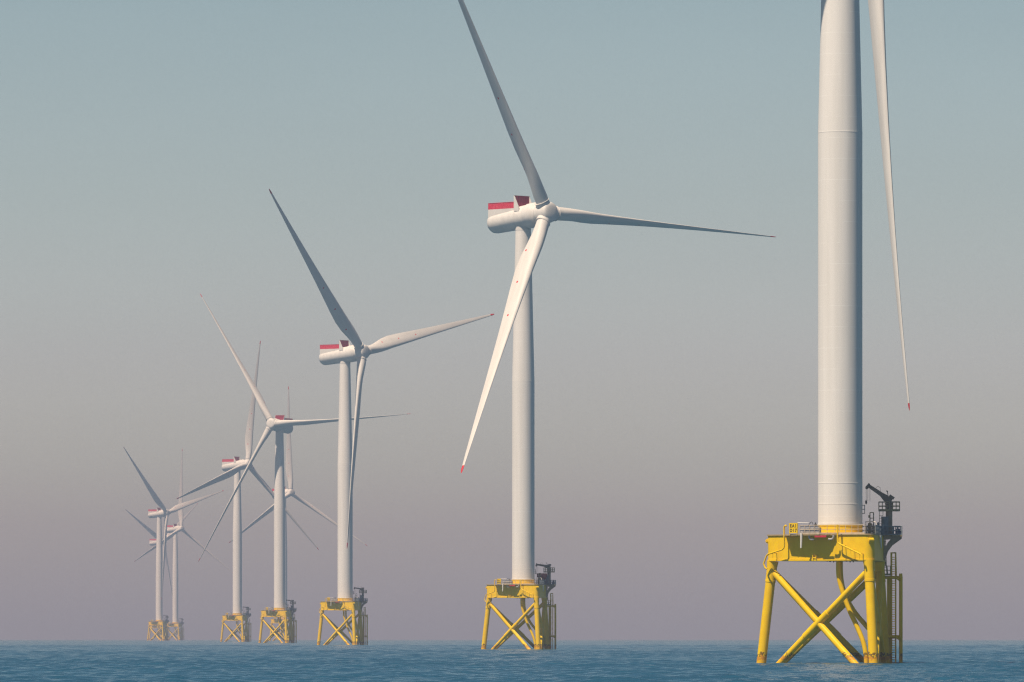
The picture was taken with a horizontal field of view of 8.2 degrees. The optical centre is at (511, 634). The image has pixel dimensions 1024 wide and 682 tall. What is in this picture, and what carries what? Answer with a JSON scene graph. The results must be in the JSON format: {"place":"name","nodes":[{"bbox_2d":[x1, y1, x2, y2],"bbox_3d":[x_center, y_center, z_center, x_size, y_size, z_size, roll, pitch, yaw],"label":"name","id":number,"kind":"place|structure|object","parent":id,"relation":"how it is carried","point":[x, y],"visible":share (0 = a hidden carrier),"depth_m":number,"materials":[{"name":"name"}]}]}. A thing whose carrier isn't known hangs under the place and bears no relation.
{"place":"outdoors","nodes":[
{"label":"outdoors","id":0,"kind":"place"},
{"bbox_2d":[0,640,1023,681],"bbox_3d":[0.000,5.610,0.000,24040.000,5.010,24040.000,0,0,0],"label":"sea","id":1,"kind":"structure","parent":0,"point":[461,661],"depth_m":902.61,"materials":[{"name":"liquid"}]},
{"bbox_2d":[125,503,197,639],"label":"wind turbine","id":2,"kind":"object","parent":1,"relation":"in","point":[152,542],"visible":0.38,"depth_m":7833.32,"materials":[{"name":"paint"}]},
{"bbox_2d":[124,448,223,640],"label":"wind turbine","id":3,"kind":"object","parent":1,"relation":"in","point":[160,512],"visible":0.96,"depth_m":6037.26,"materials":[{"name":"paint"}]},
{"bbox_2d":[134,450,232,639],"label":"wind turbine","id":4,"kind":"object","parent":1,"relation":"in","point":[174,529],"visible":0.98,"depth_m":6894.35,"materials":[{"name":"paint"}]},
{"bbox_2d":[177,341,318,641],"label":"wind turbine","id":5,"kind":"object","parent":1,"relation":"in","point":[235,466],"visible":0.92,"depth_m":4332.24,"materials":[{"name":"paint"}]},
{"bbox_2d":[229,386,366,640],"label":"wind turbine","id":6,"kind":"object","parent":1,"relation":"in","point":[289,491],"visible":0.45,"depth_m":5190.46,"materials":[{"name":"paint"}]},
{"bbox_2d":[198,294,404,642],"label":"wind turbine","id":7,"kind":"object","parent":1,"relation":"in","point":[280,425],"visible":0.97,"depth_m":3519.64,"materials":[{"name":"paint"}]},
{"bbox_2d":[269,189,493,644],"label":"wind turbine","id":8,"kind":"object","parent":1,"relation":"in","point":[344,353],"visible":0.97,"depth_m":2629.14,"materials":[{"name":"paint"}]},
{"bbox_2d":[458,0,774,648],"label":"wind turbine","id":9,"kind":"object","parent":1,"relation":"in","point":[521,216],"visible":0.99,"depth_m":1765.11,"materials":[{"name":"paint"}]},
{"bbox_2d":[756,0,909,662],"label":"wind turbine","id":10,"kind":"object","parent":1,"relation":"in","point":[838,535],"visible":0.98,"depth_m":892.16,"materials":[{"name":"paint"}]},
{"bbox_2d":[0,0,1023,639],"label":"sky","id":11,"kind":"structure","parent":0,"point":[144,144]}
]}

